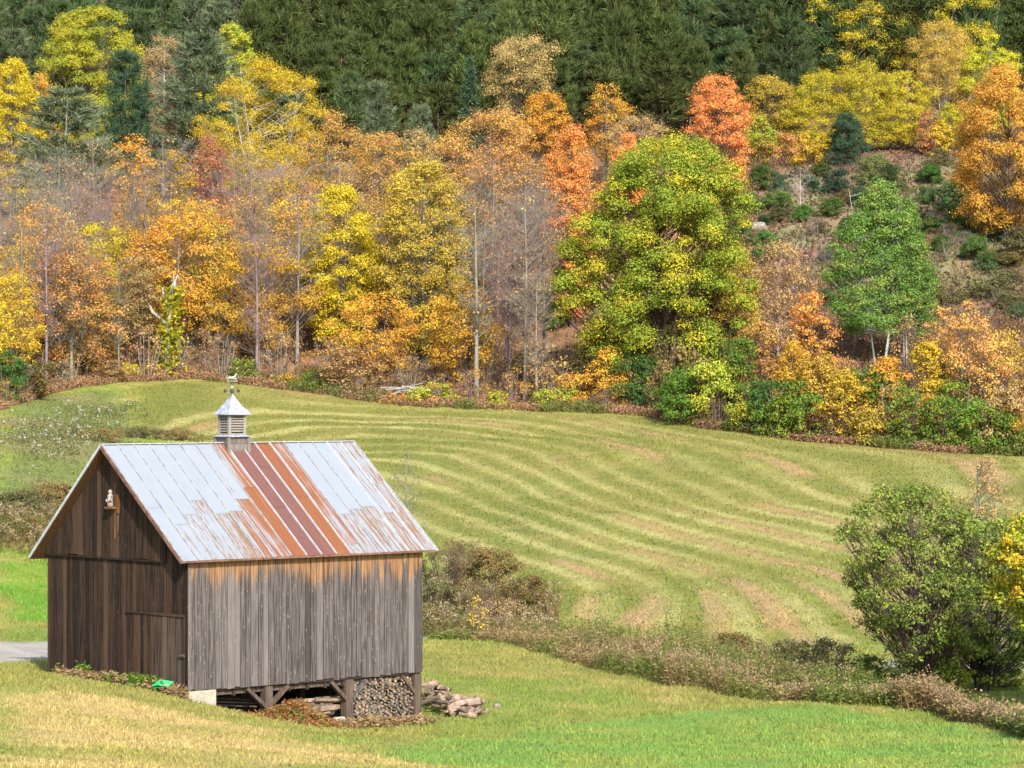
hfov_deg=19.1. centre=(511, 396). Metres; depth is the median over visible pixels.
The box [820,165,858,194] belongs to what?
juniper bush
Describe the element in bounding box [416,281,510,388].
tree
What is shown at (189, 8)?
pine tree
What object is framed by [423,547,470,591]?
bush
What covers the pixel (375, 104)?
pine tree
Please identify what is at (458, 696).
split log
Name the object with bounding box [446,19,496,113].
pine tree
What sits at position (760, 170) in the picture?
juniper bush
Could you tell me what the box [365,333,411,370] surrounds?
shrub
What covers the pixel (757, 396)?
shrub
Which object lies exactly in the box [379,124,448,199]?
tree
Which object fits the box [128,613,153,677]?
door
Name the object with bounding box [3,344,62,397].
shrub
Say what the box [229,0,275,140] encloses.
pine tree
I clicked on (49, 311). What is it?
bare tree
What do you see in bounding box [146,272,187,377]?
dead snag
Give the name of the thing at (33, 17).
pine tree
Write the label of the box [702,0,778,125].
pine tree
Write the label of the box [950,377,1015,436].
shrub
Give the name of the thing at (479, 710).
split log
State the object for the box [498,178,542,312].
bare tree
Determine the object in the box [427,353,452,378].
shrub
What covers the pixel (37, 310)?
young tree
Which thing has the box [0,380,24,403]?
shrub
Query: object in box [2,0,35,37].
pine tree
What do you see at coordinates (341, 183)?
bare tree
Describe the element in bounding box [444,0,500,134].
pine tree
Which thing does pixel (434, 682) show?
split log
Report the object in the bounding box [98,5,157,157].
pine tree
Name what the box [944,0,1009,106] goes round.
pine tree
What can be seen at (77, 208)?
bare tree
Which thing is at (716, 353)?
shrub
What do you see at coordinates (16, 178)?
bare tree
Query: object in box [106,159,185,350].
bare tree
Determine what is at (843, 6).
pine tree
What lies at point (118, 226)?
bare tree
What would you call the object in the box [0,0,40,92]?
pine tree
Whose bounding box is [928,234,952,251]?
juniper bush
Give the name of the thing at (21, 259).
bare tree
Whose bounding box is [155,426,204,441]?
bush
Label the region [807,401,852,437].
shrub
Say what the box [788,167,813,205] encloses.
bare tree
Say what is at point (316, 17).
pine tree
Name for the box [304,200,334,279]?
young tree
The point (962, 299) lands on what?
shrub
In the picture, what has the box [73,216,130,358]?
young tree
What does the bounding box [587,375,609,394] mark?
shrub
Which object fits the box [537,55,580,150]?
pine tree
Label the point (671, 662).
dry weeds
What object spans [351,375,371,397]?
shrub
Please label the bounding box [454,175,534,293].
young tree
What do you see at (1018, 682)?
bush
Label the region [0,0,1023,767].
ground
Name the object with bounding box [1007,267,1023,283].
shrub
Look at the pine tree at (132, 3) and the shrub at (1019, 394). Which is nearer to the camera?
the shrub at (1019, 394)
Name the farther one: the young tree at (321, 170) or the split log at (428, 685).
the young tree at (321, 170)
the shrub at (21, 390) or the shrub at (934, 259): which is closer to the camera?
the shrub at (21, 390)
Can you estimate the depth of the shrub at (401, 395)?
236.32 m
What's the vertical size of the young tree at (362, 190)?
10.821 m
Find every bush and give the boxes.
[0,485,47,517]
[0,517,21,536]
[1,512,52,540]
[20,478,72,517]
[44,500,61,514]
[62,425,127,441]
[106,422,170,438]
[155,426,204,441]
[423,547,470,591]
[423,559,433,586]
[423,576,460,615]
[423,606,464,629]
[438,534,488,588]
[446,579,504,617]
[452,543,532,598]
[480,597,526,623]
[489,573,557,616]
[708,630,756,658]
[728,220,753,240]
[732,193,761,213]
[743,163,777,189]
[747,255,768,275]
[753,227,782,259]
[754,636,806,664]
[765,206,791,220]
[767,173,792,191]
[781,633,874,677]
[787,203,813,221]
[799,174,830,193]
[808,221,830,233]
[811,196,845,216]
[819,240,839,259]
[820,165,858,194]
[837,215,850,230]
[849,185,868,206]
[850,654,900,686]
[855,151,894,183]
[869,161,907,187]
[892,181,911,193]
[913,163,945,183]
[913,184,935,203]
[921,179,983,210]
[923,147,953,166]
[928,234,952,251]
[940,665,977,694]
[943,206,972,228]
[957,233,987,259]
[971,218,992,231]
[978,654,1023,688]
[987,226,1011,240]
[997,224,1023,262]
[1002,301,1023,325]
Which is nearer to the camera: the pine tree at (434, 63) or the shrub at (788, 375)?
the shrub at (788, 375)
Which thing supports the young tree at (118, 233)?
on the ground at (16, 650)
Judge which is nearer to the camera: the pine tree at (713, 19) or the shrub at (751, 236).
the shrub at (751, 236)
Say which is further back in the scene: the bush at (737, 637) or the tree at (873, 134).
the tree at (873, 134)
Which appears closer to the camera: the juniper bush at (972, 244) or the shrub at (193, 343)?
the shrub at (193, 343)
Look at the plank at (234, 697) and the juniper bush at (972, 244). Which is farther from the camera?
the juniper bush at (972, 244)
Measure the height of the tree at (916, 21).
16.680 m
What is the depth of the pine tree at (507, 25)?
340.12 m
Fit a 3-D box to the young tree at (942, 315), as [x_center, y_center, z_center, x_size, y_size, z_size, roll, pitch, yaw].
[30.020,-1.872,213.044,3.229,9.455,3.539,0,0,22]
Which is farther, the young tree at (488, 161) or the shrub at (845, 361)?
the young tree at (488, 161)
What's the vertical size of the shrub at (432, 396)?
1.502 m
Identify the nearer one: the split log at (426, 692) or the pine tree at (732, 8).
the split log at (426, 692)
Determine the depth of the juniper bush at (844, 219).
288.71 m
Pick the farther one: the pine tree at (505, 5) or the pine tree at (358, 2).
the pine tree at (358, 2)
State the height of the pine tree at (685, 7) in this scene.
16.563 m
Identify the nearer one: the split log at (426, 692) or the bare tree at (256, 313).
the split log at (426, 692)
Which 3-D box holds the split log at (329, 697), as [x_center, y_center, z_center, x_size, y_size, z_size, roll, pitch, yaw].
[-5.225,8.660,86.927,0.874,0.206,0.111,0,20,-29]
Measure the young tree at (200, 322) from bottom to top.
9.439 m
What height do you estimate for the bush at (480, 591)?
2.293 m
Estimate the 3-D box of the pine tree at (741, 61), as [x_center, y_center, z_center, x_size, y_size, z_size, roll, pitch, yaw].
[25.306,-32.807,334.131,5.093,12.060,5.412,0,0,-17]
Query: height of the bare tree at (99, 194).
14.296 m
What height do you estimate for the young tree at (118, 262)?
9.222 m
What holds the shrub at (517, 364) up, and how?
on the ground at (16, 650)
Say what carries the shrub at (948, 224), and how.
on the ground at (16, 650)
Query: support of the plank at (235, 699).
on the plank at (236, 702)
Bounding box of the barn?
[28,373,438,719]
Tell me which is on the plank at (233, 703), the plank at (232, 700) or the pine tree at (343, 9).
the plank at (232, 700)
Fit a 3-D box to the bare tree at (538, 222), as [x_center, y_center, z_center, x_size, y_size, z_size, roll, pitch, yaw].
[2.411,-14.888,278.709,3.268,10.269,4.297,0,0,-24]
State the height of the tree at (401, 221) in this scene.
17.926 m
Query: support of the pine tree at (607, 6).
on the ground at (16, 650)
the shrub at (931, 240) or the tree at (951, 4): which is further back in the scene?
the tree at (951, 4)
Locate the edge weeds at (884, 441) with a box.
[0,362,1023,456]
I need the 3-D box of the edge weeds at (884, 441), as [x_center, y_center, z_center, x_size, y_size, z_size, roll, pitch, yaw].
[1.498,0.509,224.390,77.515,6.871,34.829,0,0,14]
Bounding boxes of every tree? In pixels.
[0,0,16,108]
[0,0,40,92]
[0,8,24,131]
[0,24,38,139]
[0,55,48,217]
[0,137,25,246]
[0,156,14,236]
[0,161,42,265]
[0,169,52,264]
[0,210,14,256]
[0,214,48,381]
[0,241,60,340]
[0,263,35,351]
[0,265,8,348]
[0,270,51,367]
[0,291,17,367]
[1,84,126,232]
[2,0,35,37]
[3,261,55,354]
[4,197,90,353]
[7,5,61,94]
[11,143,80,254]
[13,224,131,378]
[14,152,88,252]
[14,209,75,378]
[18,183,83,374]
[21,71,59,191]
[24,175,89,346]
[27,0,56,64]
[28,0,87,157]
[32,1,148,170]
[36,208,93,344]
[38,229,109,379]
[42,0,109,141]
[44,155,93,316]
[44,190,92,325]
[47,152,99,280]
[55,244,91,370]
[57,244,98,335]
[65,0,107,91]
[69,130,135,242]
[71,174,117,328]
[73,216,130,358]
[74,159,126,249]
[77,217,107,333]
[78,222,152,332]
[84,187,129,277]
[90,0,109,59]
[92,208,143,305]
[94,47,162,189]
[96,0,112,41]
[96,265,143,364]
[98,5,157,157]
[100,1,124,42]
[101,0,161,67]
[103,132,162,239]
[104,0,163,131]
[105,251,149,356]
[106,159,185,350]
[107,215,170,301]
[111,170,158,240]
[114,252,173,369]
[115,229,175,364]
[121,0,173,117]
[122,8,173,156]
[125,206,225,366]
[132,135,206,247]
[136,32,186,193]
[138,198,208,261]
[140,146,199,225]
[145,207,200,342]
[147,28,245,201]
[149,230,204,287]
[151,0,172,76]
[156,0,184,103]
[157,0,193,132]
[161,251,197,336]
[163,0,224,156]
[174,206,247,363]
[178,236,330,365]
[179,186,230,246]
[179,246,231,348]
[180,131,244,226]
[183,200,249,339]
[183,245,227,352]
[185,196,244,335]
[186,1,209,121]
[186,48,334,234]
[189,0,246,128]
[192,20,258,168]
[194,9,241,101]
[205,144,270,320]
[209,221,241,327]
[216,0,260,36]
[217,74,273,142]
[217,157,287,344]
[218,193,286,357]
[220,191,280,296]
[221,230,267,340]
[228,229,296,376]
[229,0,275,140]
[230,232,282,369]
[242,180,276,271]
[246,203,300,326]
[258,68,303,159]
[258,162,312,299]
[261,191,329,332]
[265,0,308,148]
[267,243,304,335]
[274,190,338,364]
[275,209,312,320]
[277,20,323,137]
[279,224,321,347]
[281,109,376,245]
[282,0,316,112]
[290,180,389,355]
[290,212,345,298]
[293,0,325,35]
[294,40,340,147]
[297,170,325,226]
[298,63,339,160]
[302,250,332,329]
[304,155,371,347]
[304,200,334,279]
[306,159,348,215]
[307,1,340,42]
[308,174,349,228]
[315,0,359,60]
[319,289,427,385]
[323,192,388,295]
[324,24,362,142]
[328,69,370,160]
[332,194,372,291]
[334,31,387,155]
[340,144,390,202]
[342,196,414,332]
[345,0,397,52]
[348,199,400,345]
[350,126,422,238]
[350,175,382,203]
[351,0,398,68]
[356,79,402,177]
[359,78,410,157]
[362,161,404,300]
[363,169,427,317]
[364,154,477,366]
[375,20,418,89]
[378,165,432,283]
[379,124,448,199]
[380,197,460,301]
[383,450,429,531]
[384,41,426,150]
[385,0,418,27]
[386,233,424,302]
[395,0,451,81]
[396,0,443,50]
[399,148,442,205]
[402,101,439,163]
[402,204,437,277]
[407,49,456,150]
[412,80,464,164]
[416,187,484,332]
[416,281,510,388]
[420,164,467,220]
[422,0,459,69]
[424,175,481,322]
[426,103,539,335]
[432,182,524,395]
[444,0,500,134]
[444,85,489,141]
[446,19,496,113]
[447,0,458,40]
[448,22,488,132]
[449,56,487,188]
[453,147,523,342]
[454,0,464,14]
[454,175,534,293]
[459,159,508,284]
[460,0,500,56]
[463,215,504,357]
[467,144,519,214]
[467,595,488,631]
[468,221,511,347]
[468,222,521,298]
[474,177,512,276]
[478,31,570,156]
[479,188,569,385]
[481,8,527,134]
[483,211,535,369]
[485,0,526,131]
[486,189,577,400]
[486,190,570,362]
[493,33,546,151]
[498,153,560,294]
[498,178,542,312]
[500,160,549,322]
[502,90,591,203]
[503,270,562,400]
[506,0,541,36]
[512,169,539,274]
[517,182,580,376]
[518,173,562,299]
[528,184,552,284]
[529,0,582,148]
[533,120,611,327]
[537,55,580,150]
[540,0,588,115]
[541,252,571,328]
[544,0,593,116]
[545,123,773,389]
[567,41,599,128]
[577,52,627,149]
[580,0,609,42]
[582,81,636,179]
[585,10,612,127]
[586,0,625,50]
[601,2,643,140]
[604,110,672,152]
[607,75,645,132]
[608,0,659,130]
[608,132,652,216]
[623,0,665,62]
[634,49,691,146]
[636,10,692,133]
[653,0,683,61]
[666,34,711,133]
[668,0,716,119]
[678,36,717,135]
[681,69,758,198]
[683,232,764,366]
[690,0,740,27]
[702,0,739,110]
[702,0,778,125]
[708,26,759,123]
[722,46,764,136]
[731,74,806,147]
[740,232,823,357]
[741,0,796,71]
[749,8,790,116]
[757,0,830,89]
[758,15,820,127]
[772,67,871,154]
[788,0,854,105]
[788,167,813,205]
[793,0,904,92]
[813,0,883,87]
[815,175,943,361]
[816,112,874,164]
[818,59,904,152]
[833,478,1002,686]
[844,0,909,86]
[859,69,939,150]
[862,5,945,89]
[870,0,949,103]
[874,195,944,365]
[902,16,980,136]
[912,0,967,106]
[916,0,1014,108]
[921,303,959,389]
[924,513,1023,690]
[938,297,987,410]
[942,314,1019,434]
[943,61,1023,237]
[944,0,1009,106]
[954,453,1018,604]
[955,31,1023,139]
[977,326,1023,412]
[977,507,1023,632]
[979,0,1015,42]
[996,0,1023,90]
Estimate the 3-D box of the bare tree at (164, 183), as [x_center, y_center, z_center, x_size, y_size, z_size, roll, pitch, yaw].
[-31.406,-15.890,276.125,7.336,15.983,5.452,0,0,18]
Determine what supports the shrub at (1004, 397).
on the ground at (16, 650)
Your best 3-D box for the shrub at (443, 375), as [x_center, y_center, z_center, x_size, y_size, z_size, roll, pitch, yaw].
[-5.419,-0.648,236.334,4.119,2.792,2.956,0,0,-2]
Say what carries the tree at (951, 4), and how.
on the ground at (16, 650)
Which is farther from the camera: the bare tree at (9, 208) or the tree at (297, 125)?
the tree at (297, 125)
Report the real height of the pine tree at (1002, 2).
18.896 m
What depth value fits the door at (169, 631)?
83.49 m
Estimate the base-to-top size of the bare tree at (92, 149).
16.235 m
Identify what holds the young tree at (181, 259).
on the ground at (16, 650)
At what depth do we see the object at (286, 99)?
336.92 m
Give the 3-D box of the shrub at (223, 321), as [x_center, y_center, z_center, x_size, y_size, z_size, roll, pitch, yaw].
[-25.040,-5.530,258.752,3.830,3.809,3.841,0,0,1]
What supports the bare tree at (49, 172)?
on the ground at (16, 650)
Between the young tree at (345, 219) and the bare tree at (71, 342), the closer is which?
the bare tree at (71, 342)
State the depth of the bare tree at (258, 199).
275.14 m
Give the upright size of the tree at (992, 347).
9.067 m
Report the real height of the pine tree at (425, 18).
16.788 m
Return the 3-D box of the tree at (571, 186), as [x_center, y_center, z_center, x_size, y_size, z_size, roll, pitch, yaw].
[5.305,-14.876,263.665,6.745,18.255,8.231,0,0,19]
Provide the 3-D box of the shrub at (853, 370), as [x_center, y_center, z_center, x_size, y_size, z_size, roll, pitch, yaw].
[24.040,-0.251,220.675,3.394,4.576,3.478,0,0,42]
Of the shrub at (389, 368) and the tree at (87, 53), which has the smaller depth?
the shrub at (389, 368)
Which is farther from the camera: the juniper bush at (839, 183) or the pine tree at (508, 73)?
the pine tree at (508, 73)
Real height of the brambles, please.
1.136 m
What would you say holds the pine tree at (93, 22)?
on the ground at (16, 650)
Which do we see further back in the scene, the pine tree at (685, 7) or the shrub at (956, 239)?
the pine tree at (685, 7)
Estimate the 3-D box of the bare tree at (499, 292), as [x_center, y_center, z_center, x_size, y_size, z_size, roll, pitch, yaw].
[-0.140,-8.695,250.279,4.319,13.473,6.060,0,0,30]
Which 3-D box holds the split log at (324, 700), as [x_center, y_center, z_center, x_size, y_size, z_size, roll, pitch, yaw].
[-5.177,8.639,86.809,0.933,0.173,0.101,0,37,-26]
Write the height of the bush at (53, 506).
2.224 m
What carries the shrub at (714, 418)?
on the ground at (16, 650)
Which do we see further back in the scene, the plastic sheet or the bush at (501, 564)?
the bush at (501, 564)
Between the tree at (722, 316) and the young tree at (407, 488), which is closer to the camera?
the young tree at (407, 488)
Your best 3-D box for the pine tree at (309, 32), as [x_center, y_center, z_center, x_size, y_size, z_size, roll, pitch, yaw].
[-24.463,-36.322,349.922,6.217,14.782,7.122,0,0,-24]
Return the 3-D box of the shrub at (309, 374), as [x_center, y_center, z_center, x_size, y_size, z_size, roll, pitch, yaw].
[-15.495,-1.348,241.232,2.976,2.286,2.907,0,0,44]
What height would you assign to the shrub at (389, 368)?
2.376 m
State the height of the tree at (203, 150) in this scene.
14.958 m
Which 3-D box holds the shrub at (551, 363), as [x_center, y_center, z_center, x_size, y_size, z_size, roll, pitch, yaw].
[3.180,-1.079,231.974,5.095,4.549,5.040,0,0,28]
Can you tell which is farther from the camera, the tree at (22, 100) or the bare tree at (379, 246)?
the tree at (22, 100)
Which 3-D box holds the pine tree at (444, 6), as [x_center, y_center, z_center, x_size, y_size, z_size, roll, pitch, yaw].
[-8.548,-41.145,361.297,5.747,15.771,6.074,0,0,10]
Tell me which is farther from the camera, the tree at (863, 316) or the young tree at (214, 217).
the young tree at (214, 217)
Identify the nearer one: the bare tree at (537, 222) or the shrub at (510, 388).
the shrub at (510, 388)
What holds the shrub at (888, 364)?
on the ground at (16, 650)
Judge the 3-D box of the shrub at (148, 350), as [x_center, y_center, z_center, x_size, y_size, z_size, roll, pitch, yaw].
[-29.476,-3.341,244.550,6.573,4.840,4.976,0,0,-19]
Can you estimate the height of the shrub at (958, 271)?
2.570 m
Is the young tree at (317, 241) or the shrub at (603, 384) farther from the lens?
the young tree at (317, 241)
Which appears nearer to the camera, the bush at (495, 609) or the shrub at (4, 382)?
the bush at (495, 609)
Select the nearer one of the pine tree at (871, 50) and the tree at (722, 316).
the tree at (722, 316)
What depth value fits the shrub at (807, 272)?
269.37 m
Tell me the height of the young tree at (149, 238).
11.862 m
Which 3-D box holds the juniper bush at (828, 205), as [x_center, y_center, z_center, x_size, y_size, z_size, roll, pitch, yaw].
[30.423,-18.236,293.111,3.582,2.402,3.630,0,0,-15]
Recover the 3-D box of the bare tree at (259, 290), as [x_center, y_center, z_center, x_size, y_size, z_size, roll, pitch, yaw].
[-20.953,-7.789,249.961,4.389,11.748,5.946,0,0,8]
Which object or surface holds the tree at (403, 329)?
on the ground at (16, 650)
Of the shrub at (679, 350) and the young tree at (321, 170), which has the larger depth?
the young tree at (321, 170)
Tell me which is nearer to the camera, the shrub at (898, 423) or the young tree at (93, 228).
the shrub at (898, 423)
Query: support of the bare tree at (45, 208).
on the ground at (16, 650)
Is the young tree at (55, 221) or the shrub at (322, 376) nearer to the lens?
the shrub at (322, 376)
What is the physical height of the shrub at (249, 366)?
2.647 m
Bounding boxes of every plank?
[216,697,254,700]
[216,700,249,701]
[216,701,257,703]
[216,703,251,704]
[216,704,256,706]
[217,695,244,696]
[217,696,251,698]
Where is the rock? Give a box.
[751,222,767,230]
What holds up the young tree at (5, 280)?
on the ground at (16, 650)
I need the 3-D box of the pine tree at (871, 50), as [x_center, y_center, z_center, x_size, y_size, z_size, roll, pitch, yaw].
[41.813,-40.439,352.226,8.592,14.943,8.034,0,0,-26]
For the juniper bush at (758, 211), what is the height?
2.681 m
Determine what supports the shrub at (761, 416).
on the ground at (16, 650)
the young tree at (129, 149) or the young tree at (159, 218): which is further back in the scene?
the young tree at (129, 149)
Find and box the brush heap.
[380,383,439,397]
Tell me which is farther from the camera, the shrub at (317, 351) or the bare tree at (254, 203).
the bare tree at (254, 203)
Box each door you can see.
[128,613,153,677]
[154,615,184,688]
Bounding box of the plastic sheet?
[151,679,172,687]
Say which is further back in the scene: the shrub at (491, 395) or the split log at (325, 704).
the shrub at (491, 395)
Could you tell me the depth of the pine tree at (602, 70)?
336.66 m
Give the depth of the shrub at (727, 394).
219.33 m
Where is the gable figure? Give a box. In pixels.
[104,490,115,508]
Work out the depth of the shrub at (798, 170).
313.57 m
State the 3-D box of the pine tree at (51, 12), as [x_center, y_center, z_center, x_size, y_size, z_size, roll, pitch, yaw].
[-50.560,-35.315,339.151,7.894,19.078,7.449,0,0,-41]
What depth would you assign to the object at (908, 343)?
214.90 m
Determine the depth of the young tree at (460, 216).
266.78 m
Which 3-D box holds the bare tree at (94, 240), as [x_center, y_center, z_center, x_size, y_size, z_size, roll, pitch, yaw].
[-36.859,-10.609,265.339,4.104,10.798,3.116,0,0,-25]
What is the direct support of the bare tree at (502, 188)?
on the ground at (16, 650)
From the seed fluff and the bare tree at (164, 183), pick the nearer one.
the seed fluff
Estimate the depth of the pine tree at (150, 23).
338.98 m
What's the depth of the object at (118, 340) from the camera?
244.09 m
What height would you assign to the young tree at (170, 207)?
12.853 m
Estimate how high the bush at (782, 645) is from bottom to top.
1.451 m
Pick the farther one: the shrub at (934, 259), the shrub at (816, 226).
the shrub at (816, 226)
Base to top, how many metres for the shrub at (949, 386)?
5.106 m
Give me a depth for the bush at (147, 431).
204.71 m
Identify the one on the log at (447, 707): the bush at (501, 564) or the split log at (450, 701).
the split log at (450, 701)
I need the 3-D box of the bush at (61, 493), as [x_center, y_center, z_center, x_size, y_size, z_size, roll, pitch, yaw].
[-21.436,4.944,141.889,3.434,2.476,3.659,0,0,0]
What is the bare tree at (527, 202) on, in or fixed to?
on the ground at (16, 650)
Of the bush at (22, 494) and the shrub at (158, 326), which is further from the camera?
the shrub at (158, 326)
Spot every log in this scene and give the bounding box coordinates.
[288,698,314,702]
[313,703,332,706]
[315,696,339,703]
[315,697,341,702]
[319,704,339,710]
[421,684,434,687]
[421,695,438,703]
[422,680,437,683]
[424,690,434,695]
[432,704,445,709]
[435,693,448,700]
[437,686,447,690]
[437,693,454,715]
[437,700,449,704]
[441,699,456,707]
[446,697,480,709]
[450,706,472,712]
[453,694,461,699]
[459,707,471,712]
[459,711,477,718]
[473,706,485,713]
[477,698,484,706]
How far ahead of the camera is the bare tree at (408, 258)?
260.83 m
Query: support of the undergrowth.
on the ground at (16, 650)
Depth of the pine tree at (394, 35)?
351.30 m
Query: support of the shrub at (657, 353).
on the ground at (16, 650)
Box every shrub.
[0,348,31,401]
[0,378,18,406]
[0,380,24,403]
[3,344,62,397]
[3,350,40,399]
[38,331,84,365]
[51,357,84,386]
[64,319,132,371]
[90,358,127,381]
[110,328,181,377]
[111,362,143,379]
[123,310,183,355]
[131,263,183,353]
[142,329,204,374]
[155,298,200,356]
[171,321,206,363]
[185,324,231,368]
[194,332,245,378]
[199,314,239,347]
[226,334,252,359]
[226,354,267,382]
[249,326,307,380]
[264,371,306,386]
[297,335,352,372]
[298,367,335,386]
[309,364,337,386]
[313,345,384,389]
[324,336,347,360]
[339,380,363,393]
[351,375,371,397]
[357,360,390,392]
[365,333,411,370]
[365,361,395,383]
[377,390,409,403]
[381,352,435,390]
[406,380,457,402]
[409,394,440,405]
[421,372,464,401]
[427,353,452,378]
[447,353,487,385]
[451,363,496,399]
[453,355,474,380]
[457,341,517,387]
[486,388,509,405]
[494,367,533,406]
[503,347,560,395]
[517,354,589,405]
[529,385,583,410]
[553,371,595,403]
[560,343,611,392]
[560,348,595,380]
[575,395,610,412]
[579,345,637,403]
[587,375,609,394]
[595,388,621,406]
[605,349,668,406]
[639,320,695,403]
[643,337,718,417]
[647,362,713,424]
[669,367,723,408]
[683,331,749,391]
[685,354,748,424]
[688,399,735,427]
[693,371,750,406]
[702,334,769,422]
[728,398,765,431]
[733,318,784,402]
[739,374,791,434]
[740,114,783,165]
[743,232,759,245]
[743,287,773,311]
[745,350,792,391]
[746,373,815,437]
[755,129,805,165]
[758,189,795,208]
[758,214,775,224]
[769,389,833,438]
[770,338,816,428]
[774,185,795,203]
[780,262,832,284]
[782,287,844,381]
[786,130,835,165]
[787,165,807,176]
[793,402,830,434]
[796,351,856,424]
[802,214,829,236]
[805,162,831,175]
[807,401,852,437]
[808,385,837,417]
[812,249,835,265]
[814,368,875,439]
[817,289,838,305]
[817,407,857,439]
[831,351,860,384]
[832,188,853,202]
[834,363,909,436]
[835,365,860,403]
[846,400,893,446]
[848,155,865,173]
[851,366,925,436]
[853,351,915,435]
[868,377,915,437]
[880,383,932,442]
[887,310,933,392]
[895,204,925,217]
[904,334,955,438]
[905,386,948,440]
[907,393,975,448]
[913,110,936,155]
[915,120,955,155]
[916,362,980,418]
[918,215,952,233]
[922,253,947,277]
[927,222,963,237]
[928,234,949,246]
[931,378,982,437]
[933,100,966,157]
[933,237,963,260]
[933,280,967,303]
[942,261,983,285]
[945,397,1005,453]
[949,229,978,241]
[950,296,968,304]
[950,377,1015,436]
[951,233,970,247]
[964,268,1019,297]
[966,258,998,273]
[969,391,1005,445]
[973,250,999,267]
[977,286,1001,303]
[978,380,1023,446]
[985,407,1023,454]
[990,404,1023,446]
[995,250,1023,266]
[995,289,1023,307]
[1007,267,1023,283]
[1008,273,1023,281]
[1009,357,1023,395]
[1011,374,1023,421]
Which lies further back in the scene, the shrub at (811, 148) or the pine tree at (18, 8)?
the pine tree at (18, 8)
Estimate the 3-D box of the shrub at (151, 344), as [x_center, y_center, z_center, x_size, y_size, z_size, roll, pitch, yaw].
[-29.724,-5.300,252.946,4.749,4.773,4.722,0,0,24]
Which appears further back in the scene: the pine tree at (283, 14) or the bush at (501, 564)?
the pine tree at (283, 14)
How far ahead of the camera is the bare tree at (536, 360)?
233.10 m
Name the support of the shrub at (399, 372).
on the ground at (16, 650)
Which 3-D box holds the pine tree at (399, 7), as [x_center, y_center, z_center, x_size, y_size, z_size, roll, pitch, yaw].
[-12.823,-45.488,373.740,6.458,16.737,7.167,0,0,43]
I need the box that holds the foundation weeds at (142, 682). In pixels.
[51,660,436,728]
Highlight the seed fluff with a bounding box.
[0,395,156,478]
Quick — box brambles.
[219,697,377,731]
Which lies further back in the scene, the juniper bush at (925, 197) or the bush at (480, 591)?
the juniper bush at (925, 197)
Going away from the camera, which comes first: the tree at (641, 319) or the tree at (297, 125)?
the tree at (641, 319)
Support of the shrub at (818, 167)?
on the ground at (16, 650)
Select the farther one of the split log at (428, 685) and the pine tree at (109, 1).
the pine tree at (109, 1)
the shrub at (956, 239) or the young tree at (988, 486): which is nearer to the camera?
the young tree at (988, 486)
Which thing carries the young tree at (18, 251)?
on the ground at (16, 650)
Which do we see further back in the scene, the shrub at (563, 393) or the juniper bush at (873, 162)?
the juniper bush at (873, 162)
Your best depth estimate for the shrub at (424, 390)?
235.50 m
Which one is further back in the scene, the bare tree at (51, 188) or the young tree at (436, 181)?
the young tree at (436, 181)
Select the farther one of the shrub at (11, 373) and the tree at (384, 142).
the tree at (384, 142)
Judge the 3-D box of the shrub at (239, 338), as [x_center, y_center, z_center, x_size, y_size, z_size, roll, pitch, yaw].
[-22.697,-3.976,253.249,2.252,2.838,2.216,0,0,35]
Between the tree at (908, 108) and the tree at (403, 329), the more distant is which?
the tree at (908, 108)
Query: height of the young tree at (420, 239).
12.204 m
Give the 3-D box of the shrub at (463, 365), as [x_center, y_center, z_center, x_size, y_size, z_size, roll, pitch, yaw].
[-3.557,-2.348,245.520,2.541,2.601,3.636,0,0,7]
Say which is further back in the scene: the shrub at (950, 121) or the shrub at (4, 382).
the shrub at (950, 121)
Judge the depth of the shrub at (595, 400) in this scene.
227.75 m
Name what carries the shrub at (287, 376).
on the ground at (16, 650)
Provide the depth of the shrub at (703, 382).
219.55 m
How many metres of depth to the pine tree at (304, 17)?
362.15 m
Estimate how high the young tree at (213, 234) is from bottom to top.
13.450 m
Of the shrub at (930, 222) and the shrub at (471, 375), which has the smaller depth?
the shrub at (471, 375)
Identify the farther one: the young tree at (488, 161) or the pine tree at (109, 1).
the pine tree at (109, 1)
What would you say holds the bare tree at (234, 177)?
on the ground at (16, 650)
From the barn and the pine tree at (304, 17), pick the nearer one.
the barn
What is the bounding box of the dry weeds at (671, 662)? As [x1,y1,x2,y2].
[427,599,1023,738]
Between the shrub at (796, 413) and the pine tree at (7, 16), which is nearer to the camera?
the shrub at (796, 413)
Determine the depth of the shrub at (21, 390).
223.84 m
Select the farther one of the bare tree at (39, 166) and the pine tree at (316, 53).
the pine tree at (316, 53)
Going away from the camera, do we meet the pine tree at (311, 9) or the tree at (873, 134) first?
the tree at (873, 134)
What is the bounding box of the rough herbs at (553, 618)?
[0,501,566,637]
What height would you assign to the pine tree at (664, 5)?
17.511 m
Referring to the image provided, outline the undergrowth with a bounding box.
[0,128,1023,439]
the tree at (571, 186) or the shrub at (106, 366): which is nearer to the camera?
the shrub at (106, 366)
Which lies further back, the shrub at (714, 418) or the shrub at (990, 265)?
the shrub at (990, 265)
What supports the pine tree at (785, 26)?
on the ground at (16, 650)
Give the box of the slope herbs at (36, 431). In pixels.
[0,399,170,481]
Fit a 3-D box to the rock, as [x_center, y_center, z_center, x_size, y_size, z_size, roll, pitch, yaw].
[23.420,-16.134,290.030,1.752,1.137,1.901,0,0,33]
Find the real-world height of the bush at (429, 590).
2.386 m
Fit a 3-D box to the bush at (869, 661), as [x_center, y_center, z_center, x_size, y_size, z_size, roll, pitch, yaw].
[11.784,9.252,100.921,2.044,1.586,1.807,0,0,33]
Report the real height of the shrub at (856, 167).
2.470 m
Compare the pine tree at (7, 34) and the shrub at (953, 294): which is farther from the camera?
the pine tree at (7, 34)
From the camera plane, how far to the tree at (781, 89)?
330.55 m

